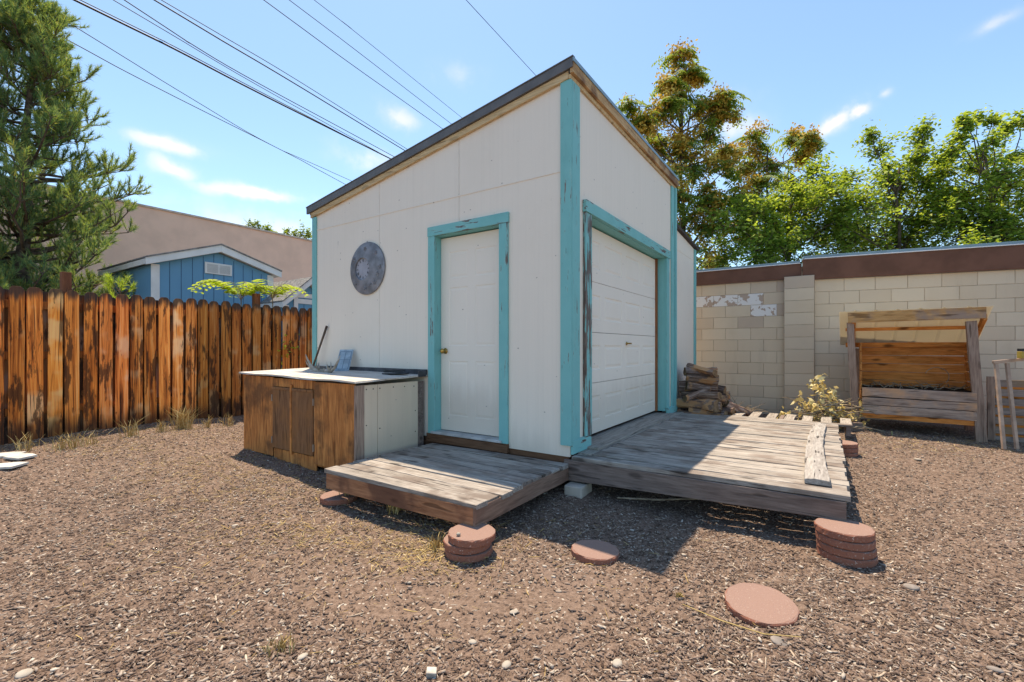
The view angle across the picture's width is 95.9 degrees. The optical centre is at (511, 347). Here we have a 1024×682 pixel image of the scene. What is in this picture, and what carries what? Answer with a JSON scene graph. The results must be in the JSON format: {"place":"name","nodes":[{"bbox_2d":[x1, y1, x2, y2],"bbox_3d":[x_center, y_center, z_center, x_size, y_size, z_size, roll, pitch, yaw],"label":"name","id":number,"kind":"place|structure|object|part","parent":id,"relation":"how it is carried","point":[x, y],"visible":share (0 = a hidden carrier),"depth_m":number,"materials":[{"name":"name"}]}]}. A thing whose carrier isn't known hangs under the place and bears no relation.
{"place":"outdoors","nodes":[
{"label":"outdoors","id":0,"kind":"place"},
{"bbox_2d":[57,34,343,183],"bbox_3d":[-8.018,-7.600,21.177,0.334,0.020,50.924,0,0,16],"label":"overhead cable","id":1,"kind":"object","parent":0,"point":[184,101],"visible":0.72,"depth_m":13.62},
{"bbox_2d":[69,23,350,180],"bbox_3d":[-6.386,-7.600,20.580,2.975,0.018,49.912,0,0,19],"label":"overhead cable","id":2,"kind":"object","parent":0,"point":[193,99],"visible":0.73,"depth_m":13.89,"materials":[{"name":"rubber"}]},
{"bbox_2d":[80,0,364,145],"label":"overhead cable","id":3,"kind":"object","parent":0,"point":[209,64],"visible":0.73,"depth_m":12.30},
{"bbox_2d":[73,0,390,158],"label":"overhead cable","id":4,"kind":"object","parent":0,"point":[120,22],"visible":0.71,"depth_m":12.33,"materials":[{"name":"rubber"}]},
{"bbox_2d":[113,0,382,154],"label":"overhead cable","id":5,"kind":"object","parent":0,"point":[233,71],"visible":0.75,"depth_m":12.50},
{"bbox_2d":[124,0,393,156],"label":"overhead cable","id":6,"kind":"object","parent":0,"point":[243,74],"visible":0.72,"depth_m":12.63,"materials":[{"name":"rubber"}]},
{"bbox_2d":[154,0,404,150],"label":"overhead cable","id":7,"kind":"object","parent":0,"point":[268,68],"visible":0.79,"depth_m":12.43,"materials":[{"name":"rubber"}]},
{"bbox_2d":[161,0,406,148],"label":"overhead cable","id":8,"kind":"object","parent":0,"point":[273,65],"visible":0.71,"depth_m":12.29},
{"bbox_2d":[264,0,442,128],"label":"overhead cable","id":9,"kind":"object","parent":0,"point":[346,60],"visible":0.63,"depth_m":13.56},
{"bbox_2d":[289,0,449,122],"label":"overhead cable","id":10,"kind":"object","parent":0,"point":[362,55],"visible":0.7,"depth_m":13.39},
{"bbox_2d":[314,0,461,117],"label":"overhead cable","id":11,"kind":"object","parent":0,"point":[383,54],"visible":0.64,"depth_m":13.24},
{"bbox_2d":[466,0,532,71],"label":"overhead cable","id":12,"kind":"object","parent":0,"point":[500,37],"visible":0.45,"depth_m":12.58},
{"bbox_2d":[0,411,1023,681],"bbox_3d":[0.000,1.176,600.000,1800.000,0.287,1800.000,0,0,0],"label":"ground","id":13,"kind":"structure","parent":0,"point":[478,607],"depth_m":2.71,"materials":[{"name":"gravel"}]},
{"bbox_2d":[0,451,25,457],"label":"broken slab","id":14,"kind":"object","parent":13,"relation":"on","point":[2,455],"depth_m":4.82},
{"bbox_2d":[0,462,28,468],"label":"broken slab","id":15,"kind":"object","parent":13,"relation":"on","point":[10,465],"depth_m":4.42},
{"bbox_2d":[3,453,36,459],"bbox_3d":[-5.015,1.115,4.711,0.259,0.022,0.170,0,3,11],"label":"broken slab","id":16,"kind":"object","parent":13,"relation":"on","point":[20,456],"depth_m":4.68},
{"bbox_2d":[8,432,39,451],"bbox_3d":[-5.274,1.026,4.979,0.283,0.217,0.255,0,0,-29],"label":"dry grass tuft","id":17,"kind":"object","parent":13,"relation":"on","point":[19,446],"visible":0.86,"depth_m":4.99,"materials":[{"name":"plant"}]},
{"bbox_2d":[14,668,33,678],"bbox_3d":[-1.898,1.270,1.796,0.054,0.019,0.054,0,5,-23],"label":"stone","id":18,"kind":"object","parent":13,"relation":"on","point":[23,673],"visible":1,"depth_m":1.79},
{"bbox_2d":[41,433,73,452],"bbox_3d":[-4.896,1.030,4.983,0.255,0.183,0.253,0,0,0],"label":"dry grass tuft","id":19,"kind":"object","parent":13,"relation":"on","point":[60,446],"visible":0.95,"depth_m":5.01,"materials":[{"name":"plant"}]},
{"bbox_2d":[57,430,86,448],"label":"dry grass tuft","id":20,"kind":"object","parent":13,"relation":"on","point":[75,443],"visible":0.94,"depth_m":5.09,"materials":[{"name":"plant"}]},
{"bbox_2d":[0,0,153,296],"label":"pine tree","id":21,"kind":"object","parent":13,"relation":"on","point":[41,44],"visible":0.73,"depth_m":9.28,"materials":[{"name":"green plant"}]},
{"bbox_2d":[79,428,114,445],"bbox_3d":[-4.792,1.025,5.288,0.208,0.180,0.398,0,0,0],"label":"dry grass tuft","id":22,"kind":"object","parent":13,"relation":"on","point":[88,441],"visible":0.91,"depth_m":5.24,"materials":[{"name":"plant"}]},
{"bbox_2d":[99,272,136,298],"bbox_3d":[-5.853,0.039,6.887,0.815,2.402,0.715,0,0,0],"label":"young pine","id":23,"kind":"object","parent":13,"relation":"on","point":[107,285],"visible":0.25,"depth_m":6.84,"materials":[{"name":"green plant"}]},
{"bbox_2d":[116,414,148,437],"bbox_3d":[-4.651,0.965,5.620,0.345,0.277,0.319,0,0,-12],"label":"dry grass tuft","id":24,"kind":"object","parent":13,"relation":"on","point":[131,429],"visible":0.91,"depth_m":5.64,"materials":[{"name":"plant"}]},
{"bbox_2d":[0,272,311,444],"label":"wooden fence","id":25,"kind":"object","parent":13,"relation":"on","point":[72,361],"visible":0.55,"depth_m":6.20,"materials":[{"name":"brown wood"}]},
{"bbox_2d":[0,175,311,291],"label":"tan house","id":26,"kind":"structure","parent":13,"relation":"on","point":[159,230],"depth_m":15.22,"materials":[{"name":"paint"}]},
{"bbox_2d":[155,420,169,432],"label":"dry grass tuft","id":27,"kind":"object","parent":13,"relation":"on","point":[161,427],"visible":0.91,"depth_m":5.88,"materials":[{"name":"plant"}]},
{"bbox_2d":[163,405,207,429],"bbox_3d":[-4.345,0.927,6.123,0.469,0.323,0.582,0,0,36],"label":"dry grass tuft","id":28,"kind":"object","parent":13,"relation":"on","point":[182,423],"visible":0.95,"depth_m":6.08,"materials":[{"name":"plant"}]},
{"bbox_2d":[97,244,281,307],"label":"garden shed","id":29,"kind":"structure","parent":13,"relation":"on","point":[171,276],"depth_m":9.83,"materials":[{"name":"blue"}]},
{"bbox_2d":[198,416,218,427],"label":"dry grass tuft","id":30,"kind":"object","parent":13,"relation":"on","point":[207,424],"visible":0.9,"depth_m":6.29,"materials":[{"name":"plant"}]},
{"bbox_2d":[218,413,236,426],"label":"dry grass tuft","id":31,"kind":"object","parent":13,"relation":"on","point":[230,421],"visible":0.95,"depth_m":6.49,"materials":[{"name":"plant"}]},
{"bbox_2d":[188,279,280,306],"bbox_3d":[-4.645,-0.003,7.834,1.302,2.207,1.372,0,0,0],"label":"fern leaved sapling","id":32,"kind":"object","parent":13,"relation":"on","point":[235,290],"visible":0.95,"depth_m":7.67,"materials":[{"name":"plant"}]},
{"bbox_2d":[239,279,307,307],"bbox_3d":[-4.291,-0.056,8.160,1.223,2.195,1.382,0,0,0],"label":"fern leaved sapling","id":33,"kind":"object","parent":13,"relation":"on","point":[282,291],"visible":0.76,"depth_m":8.14,"materials":[{"name":"plant"}]},
{"bbox_2d":[242,218,311,239],"bbox_3d":[-16.407,-3.065,25.496,12.285,8.939,2.936,0,0,-24],"label":"distant tree","id":34,"kind":"object","parent":13,"relation":"on","point":[287,231],"visible":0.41,"depth_m":26.89,"materials":[{"name":"green plant"}]},
{"bbox_2d":[260,632,295,657],"bbox_3d":[-0.985,1.256,1.943,0.133,0.062,0.108,0,0,-38],"label":"dry grass tuft","id":35,"kind":"object","parent":13,"relation":"on","point":[280,644],"visible":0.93,"depth_m":1.94,"materials":[{"name":"plant"}]},
{"bbox_2d":[260,277,311,310],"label":"garden shed","id":36,"kind":"structure","parent":13,"relation":"on","point":[300,300],"depth_m":10.85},
{"bbox_2d":[277,334,297,357],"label":"shrub","id":37,"kind":"object","parent":13,"relation":"on","point":[285,346],"visible":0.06,"depth_m":8.03,"materials":[{"name":"green plant"}]},
{"bbox_2d":[297,652,307,660],"bbox_3d":[-0.865,1.277,1.905,0.035,0.016,0.046,-8,1,16],"label":"stone","id":38,"kind":"object","parent":13,"relation":"on","point":[302,655],"visible":1,"depth_m":1.90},
{"bbox_2d":[239,366,427,470],"bbox_3d":[-2.054,0.740,5.192,2.136,1.000,0.942,0,0,34],"label":"storage cabinet","id":39,"kind":"object","parent":13,"relation":"on","point":[301,417],"visible":0.84,"depth_m":4.71,"materials":[{"name":"brown wood"}]},
{"bbox_3d":[-2.474,0.759,4.952,0.368,0.662,0.026,0,0,34],"label":"cabinet door","id":40,"kind":"part","parent":39,"relation":"part of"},
{"bbox_3d":[-2.138,0.759,4.724,0.383,0.662,0.026,0,0,34],"label":"cabinet door","id":41,"kind":"part","parent":39,"relation":"part of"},
{"bbox_2d":[305,354,324,371],"bbox_3d":[-2.331,0.195,5.505,0.334,0.219,0.117,0,0,40],"label":"antler","id":42,"kind":"object","parent":39,"relation":"on","point":[317,369],"visible":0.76,"depth_m":5.52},
{"bbox_2d":[313,326,327,368],"bbox_3d":[-2.470,0.005,5.963,0.292,0.570,0.107,0,0,29],"label":"metal bar","id":43,"kind":"object","parent":39,"relation":"on","point":[320,344],"visible":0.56,"depth_m":5.96,"materials":[{"name":"metal"}]},
{"bbox_2d":[322,356,339,372],"bbox_3d":[-2.076,0.197,5.264,0.113,0.212,0.323,0,0,-43],"label":"antler","id":44,"kind":"object","parent":39,"relation":"on","point":[329,370],"visible":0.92,"depth_m":5.22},
{"bbox_2d":[335,350,353,370],"bbox_3d":[-2.026,0.156,5.578,0.170,0.290,0.015,0,-30,4],"label":"leaning shutter","id":45,"kind":"object","parent":39,"relation":"on","point":[344,363],"visible":0.88,"depth_m":5.57,"materials":[{"name":"blue paint"}]},
{"bbox_2d":[320,490,357,505],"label":"round paver","id":46,"kind":"object","parent":13,"relation":"on","point":[332,498],"visible":0.8,"depth_m":3.81,"materials":[{"name":"red concrete"}]},
{"bbox_2d":[385,504,402,514],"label":"dry grass tuft","id":47,"kind":"object","parent":13,"relation":"on","point":[394,508],"visible":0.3,"depth_m":3.58,"materials":[{"name":"plant"}]},
{"bbox_2d":[426,667,436,678],"bbox_3d":[-0.320,1.291,1.829,0.040,0.030,0.032,6,11,-6],"label":"wood scrap","id":48,"kind":"object","parent":13,"relation":"on","point":[431,672],"visible":1,"depth_m":1.81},
{"bbox_2d":[422,531,445,552],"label":"dry grass tuft","id":49,"kind":"object","parent":13,"relation":"on","point":[436,544],"visible":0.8,"depth_m":2.96,"materials":[{"name":"plant"}]},
{"bbox_2d":[445,544,492,563],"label":"round paver","id":50,"kind":"object","parent":13,"relation":"on","point":[474,558],"visible":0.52,"depth_m":2.76,"materials":[{"name":"red concrete"}]},
{"bbox_2d":[443,534,490,554],"bbox_3d":[-0.280,1.217,2.891,0.298,0.049,0.298,0,0,1],"label":"round paver","id":51,"kind":"object","parent":50,"relation":"on","point":[450,547],"visible":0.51,"depth_m":2.76,"materials":[{"name":"red concrete"}]},
{"bbox_2d":[448,523,495,547],"bbox_3d":[-0.249,1.168,2.875,0.296,0.050,0.299,0,0,30],"label":"round paver","id":52,"kind":"object","parent":51,"relation":"on","point":[482,535],"visible":0.96,"depth_m":2.81,"materials":[{"name":"red concrete"}]},
{"bbox_2d":[324,443,568,526],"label":"deck","id":53,"kind":"structure","parent":52,"relation":"on","point":[468,486],"depth_m":3.59,"materials":[{"name":"wood"}]},
{"bbox_2d":[468,639,476,644],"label":"stone","id":54,"kind":"object","parent":13,"relation":"on","point":[472,641],"visible":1,"depth_m":2.04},
{"bbox_2d":[306,55,698,462],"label":"storage shed","id":55,"kind":"structure","parent":13,"relation":"on","point":[533,295],"depth_m":4.83,"materials":[{"name":"beige paint"}]},
{"bbox_2d":[350,242,384,294],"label":"round metal wall ornament","id":56,"kind":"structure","parent":55,"relation":"attached to","point":[367,270],"depth_m":5.50,"materials":[{"name":"metal"}]},
{"bbox_2d":[440,229,498,436],"bbox_3d":[-0.426,-0.142,4.744,0.847,2.055,0.106,0,0,34],"label":"door","id":57,"kind":"structure","parent":55,"relation":"in","point":[469,351],"depth_m":4.77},
{"bbox_2d":[592,227,654,433],"bbox_3d":[1.329,-0.170,5.460,0.086,2.110,2.520,0,0,34],"label":"garage door","id":58,"kind":"structure","parent":55,"relation":"in","point":[623,277],"depth_m":5.39,"materials":[{"name":"metal"}]},
{"bbox_2d":[501,660,510,668],"bbox_3d":[-0.023,1.296,1.884,0.045,0.017,0.040,-10,5,-26],"label":"stone","id":59,"kind":"object","parent":13,"relation":"on","point":[506,663],"visible":1,"depth_m":1.88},
{"bbox_2d":[0,425,1017,681],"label":"straw litter","id":60,"kind":"object","parent":13,"relation":"on","point":[326,531],"visible":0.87,"depth_m":3.19,"materials":[{"name":"plant"}]},
{"bbox_2d":[0,417,1023,681],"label":"wood splinters","id":61,"kind":"object","parent":13,"relation":"on","point":[496,587],"visible":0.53,"depth_m":2.44,"materials":[{"name":"wood"}]},
{"bbox_2d":[509,609,517,613],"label":"stone","id":62,"kind":"object","parent":13,"relation":"on","point":[514,611],"visible":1,"depth_m":2.25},
{"bbox_2d":[564,481,591,498],"bbox_3d":[0.573,1.241,3.986,0.160,0.138,0.240,0,0,31],"label":"concrete block","id":63,"kind":"object","parent":13,"relation":"on","point":[576,489],"depth_m":3.90,"materials":[{"name":"concrete"}]},
{"bbox_2d":[571,540,618,564],"bbox_3d":[0.520,1.285,2.886,0.297,0.053,0.298,3,-1,-40],"label":"round paver","id":64,"kind":"object","parent":13,"relation":"on","point":[595,552],"visible":0.94,"depth_m":2.84,"materials":[{"name":"red concrete"}]},
{"bbox_2d":[612,658,621,667],"bbox_3d":[0.428,1.286,1.878,0.042,0.018,0.046,3,10,7],"label":"stone","id":65,"kind":"object","parent":13,"relation":"on","point":[616,662],"visible":1,"depth_m":1.87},
{"bbox_2d":[617,497,697,500],"bbox_3d":[1.151,1.194,3.646,0.623,0.069,0.020,0,0,19],"label":"stick","id":66,"kind":"object","parent":13,"relation":"on","point":[657,499],"visible":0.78,"depth_m":3.64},
{"bbox_2d":[676,592,683,597],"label":"dry grass tuft","id":67,"kind":"object","parent":13,"relation":"on","point":[679,594],"visible":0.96,"depth_m":2.38,"materials":[{"name":"plant"}]},
{"bbox_2d":[615,36,753,269],"bbox_3d":[4.238,-3.295,11.575,4.020,9.381,2.322,0,0,0],"label":"ailanthus tree","id":68,"kind":"object","parent":13,"relation":"on","point":[718,111],"visible":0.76,"depth_m":11.42,"materials":[{"name":"green plant"}]},
{"bbox_2d":[682,604,800,636],"bbox_3d":[1.041,1.271,2.135,0.503,0.022,0.053,0,0,35],"label":"straw stalk","id":69,"kind":"object","parent":13,"relation":"on","point":[741,626],"visible":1,"depth_m":2.10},
{"bbox_2d":[725,583,799,628],"bbox_3d":[1.218,1.268,2.261,0.325,0.047,0.320,-3,5,-9],"label":"round paver","id":70,"kind":"object","parent":13,"relation":"on","point":[762,606],"visible":0.92,"depth_m":2.23,"materials":[{"name":"red concrete"}]},
{"bbox_2d":[770,635,788,646],"bbox_3d":[1.164,1.277,2.001,0.077,0.016,0.066,5,8,15],"label":"stone","id":71,"kind":"object","parent":13,"relation":"on","point":[776,640],"visible":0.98,"depth_m":2.00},
{"bbox_2d":[731,116,828,260],"bbox_3d":[7.335,-2.515,12.544,3.180,7.674,2.149,0,0,0],"label":"ailanthus tree","id":72,"kind":"object","parent":13,"relation":"on","point":[804,144],"visible":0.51,"depth_m":12.55,"materials":[{"name":"green plant"}]},
{"bbox_2d":[719,412,852,435],"bbox_3d":[3.675,1.012,6.307,1.564,0.138,0.718,0,0,34],"label":"wooden pallet","id":73,"kind":"object","parent":13,"relation":"on","point":[846,423],"visible":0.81,"depth_m":6.14,"materials":[{"name":"wood"}]},
{"bbox_2d":[724,400,751,416],"bbox_3d":[3.288,0.891,6.726,0.411,0.113,0.159,27,-34,-15],"label":"firewood log","id":74,"kind":"object","parent":73,"relation":"on","point":[738,408],"visible":0.77,"depth_m":6.68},
{"bbox_2d":[731,396,769,412],"bbox_3d":[3.505,0.867,6.940,0.781,0.250,0.672,0,0,0],"label":"twig heap","id":75,"kind":"object","parent":73,"relation":"on","point":[753,409],"visible":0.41,"depth_m":6.95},
{"bbox_2d":[687,150,886,267],"bbox_3d":[6.553,-1.691,11.144,5.023,6.396,3.234,0,0,0],"label":"green tree","id":76,"kind":"object","parent":13,"relation":"on","point":[792,234],"visible":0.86,"depth_m":10.66,"materials":[{"name":"green plant"}]},
{"bbox_2d":[776,373,897,431],"bbox_3d":[4.554,0.823,6.518,1.525,0.927,0.794,0,0,16],"label":"shrub","id":77,"kind":"object","parent":13,"relation":"on","point":[836,410],"visible":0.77,"depth_m":6.47,"materials":[{"name":"green plant"}]},
{"bbox_2d":[817,545,878,568],"bbox_3d":[2.055,1.268,2.835,0.308,0.050,0.306,0,0,-10],"label":"round paver","id":78,"kind":"object","parent":13,"relation":"on","point":[863,564],"visible":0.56,"depth_m":2.71,"materials":[{"name":"red concrete"}]},
{"bbox_2d":[816,537,877,559],"bbox_3d":[2.050,1.220,2.837,0.306,0.049,0.308,0,0,0],"label":"round paver","id":79,"kind":"object","parent":78,"relation":"on","point":[857,555],"visible":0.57,"depth_m":2.71,"materials":[{"name":"red concrete"}]},
{"bbox_2d":[815,529,875,551],"bbox_3d":[2.047,1.171,2.840,0.309,0.049,0.307,0,0,45],"label":"round paver","id":80,"kind":"object","parent":79,"relation":"on","point":[858,547],"visible":0.51,"depth_m":2.71,"materials":[{"name":"red concrete"}]},
{"bbox_2d":[814,517,875,542],"bbox_3d":[2.042,1.123,2.840,0.308,0.050,0.308,0,0,27],"label":"round paver","id":81,"kind":"object","parent":80,"relation":"on","point":[847,530],"visible":0.94,"depth_m":2.78,"materials":[{"name":"red concrete"}]},
{"bbox_2d":[564,412,850,520],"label":"deck","id":82,"kind":"structure","parent":81,"relation":"on","point":[752,462],"depth_m":3.82,"materials":[{"name":"wood"}]},
{"bbox_2d":[804,423,830,486],"bbox_3d":[2.869,0.917,4.332,0.179,0.050,2.850,0,0,34],"label":"old plank","id":83,"kind":"object","parent":82,"relation":"on","point":[816,471],"visible":1,"depth_m":3.71,"materials":[{"name":"wood"}]},
{"bbox_2d":[844,452,857,456],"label":"round paver","id":84,"kind":"object","parent":13,"relation":"on","point":[851,454],"visible":0.32,"depth_m":5.08,"materials":[{"name":"red concrete"}]},
{"bbox_2d":[843,448,858,452],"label":"round paver","id":85,"kind":"object","parent":84,"relation":"on","point":[850,450],"visible":0.34,"depth_m":5.08,"materials":[{"name":"red concrete"}]},
{"bbox_2d":[841,440,857,448],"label":"round paver","id":86,"kind":"object","parent":85,"relation":"on","point":[846,444],"visible":0.53,"depth_m":5.09,"materials":[{"name":"red concrete"}]},
{"bbox_2d":[842,422,862,431],"bbox_3d":[4.666,1.092,6.325,0.246,0.123,0.096,0,0,-11],"label":"wood block","id":87,"kind":"object","parent":13,"relation":"on","point":[855,424],"depth_m":6.29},
{"bbox_2d":[696,241,1023,424],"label":"block building","id":88,"kind":"structure","parent":13,"relation":"on","point":[768,334],"depth_m":7.56,"materials":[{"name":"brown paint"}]},
{"bbox_2d":[813,111,973,252],"bbox_3d":[8.995,-2.298,11.272,4.200,7.336,2.716,0,0,-23],"label":"green tree","id":89,"kind":"object","parent":13,"relation":"on","point":[911,172],"visible":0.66,"depth_m":10.99,"materials":[{"name":"green plant"}]},
{"bbox_2d":[902,583,919,590],"bbox_3d":[2.122,1.276,2.456,0.064,0.026,0.080,-4,-9,-27],"label":"stone","id":90,"kind":"object","parent":13,"relation":"on","point":[911,587],"visible":0.97,"depth_m":2.44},
{"bbox_2d":[839,306,992,442],"bbox_3d":[5.551,0.376,6.482,1.545,1.795,0.908,0,0,36],"label":"wood shelter","id":91,"kind":"object","parent":13,"relation":"on","point":[948,335],"visible":0.96,"depth_m":6.40,"materials":[{"name":"wood"}]},
{"bbox_2d":[935,625,944,630],"bbox_3d":[1.955,1.282,2.107,0.036,0.015,0.038,11,2,-33],"label":"stone","id":92,"kind":"object","parent":13,"relation":"on","point":[941,628],"visible":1,"depth_m":2.10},
{"bbox_2d":[911,103,1023,245],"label":"green tree","id":93,"kind":"object","parent":13,"relation":"on","point":[1002,222],"visible":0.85,"depth_m":10.06,"materials":[{"name":"green plant"}]},
{"bbox_2d":[986,665,1003,672],"bbox_3d":[1.917,1.280,1.832,0.047,0.020,0.052,5,-11,-17],"label":"stone","id":94,"kind":"object","parent":13,"relation":"on","point":[995,669],"visible":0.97,"depth_m":1.82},
{"bbox_2d":[986,376,1023,442],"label":"slatted panel","id":95,"kind":"object","parent":13,"relation":"on","point":[993,431],"visible":0.78,"depth_m":5.79,"materials":[{"name":"grey wood"}]},
{"bbox_2d":[992,348,1023,448],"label":"wooden stand","id":96,"kind":"object","parent":13,"relation":"on","point":[1020,354],"visible":1,"depth_m":5.40,"materials":[{"name":"grey wood"}]},
{"bbox_2d":[0,0,1023,269],"label":"sky","id":97,"kind":"structure","parent":0,"point":[836,66],"materials":[{"name":"blue"}]},
{"label":"slate","id":98,"kind":"object","parent":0,"visible":0},
{"bbox_2d":[384,371,403,372],"bbox_3d":[-1.298,0.268,5.026,0.327,0.013,0.121,-3,-4,43],"label":"slate","id":99,"kind":"object","parent":98,"relation":"on","point":[393,371],"visible":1,"depth_m":4.93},
{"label":"firewood log","id":100,"kind":"object","parent":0,"visible":0},
{"bbox_2d":[677,409,720,415],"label":"firewood log","id":101,"kind":"object","parent":100,"relation":"on","point":[684,411],"visible":0.28,"depth_m":6.63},
{"bbox_2d":[689,408,719,413],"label":"firewood log","id":102,"kind":"object","parent":100,"relation":"on","point":[697,410],"visible":0.49,"depth_m":6.60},
{"bbox_2d":[676,398,721,411],"bbox_3d":[2.690,0.831,6.644,0.611,0.185,0.115,-2,29,36],"label":"firewood log","id":103,"kind":"object","parent":102,"relation":"on","point":[681,403],"visible":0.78,"depth_m":6.65,"materials":[{"name":"wood"}]},
{"bbox_2d":[682,388,710,401],"bbox_3d":[2.681,0.682,6.678,0.429,0.080,0.152,-15,-31,-18],"label":"firewood log","id":104,"kind":"object","parent":103,"relation":"on","point":[690,396],"visible":0.85,"depth_m":6.63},
{"bbox_2d":[685,382,709,391],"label":"firewood log","id":105,"kind":"object","parent":104,"relation":"on","point":[691,386],"visible":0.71,"depth_m":6.72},
{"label":"firewood log","id":106,"kind":"object","parent":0,"visible":0},
{"bbox_2d":[680,407,734,414],"bbox_3d":[2.857,0.918,6.758,0.736,0.126,0.163,1,-42,38],"label":"firewood log","id":107,"kind":"object","parent":106,"relation":"on","point":[730,411],"visible":0.19,"depth_m":6.52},
{"bbox_2d":[684,399,719,411],"bbox_3d":[2.747,0.833,6.675,0.187,0.203,0.536,0,0,-28],"label":"firewood log","id":108,"kind":"object","parent":107,"relation":"on","point":[710,405],"visible":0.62,"depth_m":6.47,"materials":[{"name":"wood"}]},
{"bbox_2d":[681,391,722,399],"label":"firewood log","id":109,"kind":"object","parent":108,"relation":"on","point":[712,395],"visible":0.75,"depth_m":6.57,"materials":[{"name":"wood"}]},
{"bbox_2d":[678,381,717,392],"bbox_3d":[2.763,0.581,6.851,0.542,0.212,0.143,0,-1,27],"label":"firewood log","id":110,"kind":"object","parent":109,"relation":"on","point":[682,386],"visible":0.4,"depth_m":6.88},
{"bbox_2d":[686,374,718,385],"bbox_3d":[2.778,0.472,6.742,0.446,0.137,0.166,7,-12,16],"label":"firewood log","id":111,"kind":"object","parent":110,"relation":"on","point":[707,380],"visible":0.98,"depth_m":6.69,"materials":[{"name":"wood"}]},
{"bbox_2d":[683,367,709,375],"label":"firewood log","id":112,"kind":"object","parent":111,"relation":"on","point":[689,370],"visible":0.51,"depth_m":6.79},
{"bbox_2d":[686,363,716,376],"bbox_3d":[2.801,0.332,6.800,0.184,0.105,0.431,51,-19,-29],"label":"firewood log","id":113,"kind":"object","parent":111,"relation":"on","point":[710,372],"visible":0.85,"depth_m":6.71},
{"bbox_2d":[720,395,727,403],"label":"firewood log","id":114,"kind":"object","parent":108,"relation":"on","point":[723,400],"visible":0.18,"depth_m":6.61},
{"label":"firewood log","id":115,"kind":"object","parent":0,"visible":0},
{"bbox_2d":[718,385,725,392],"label":"firewood log","id":116,"kind":"object","parent":115,"relation":"on","point":[721,389],"visible":0.16,"depth_m":6.74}
]}

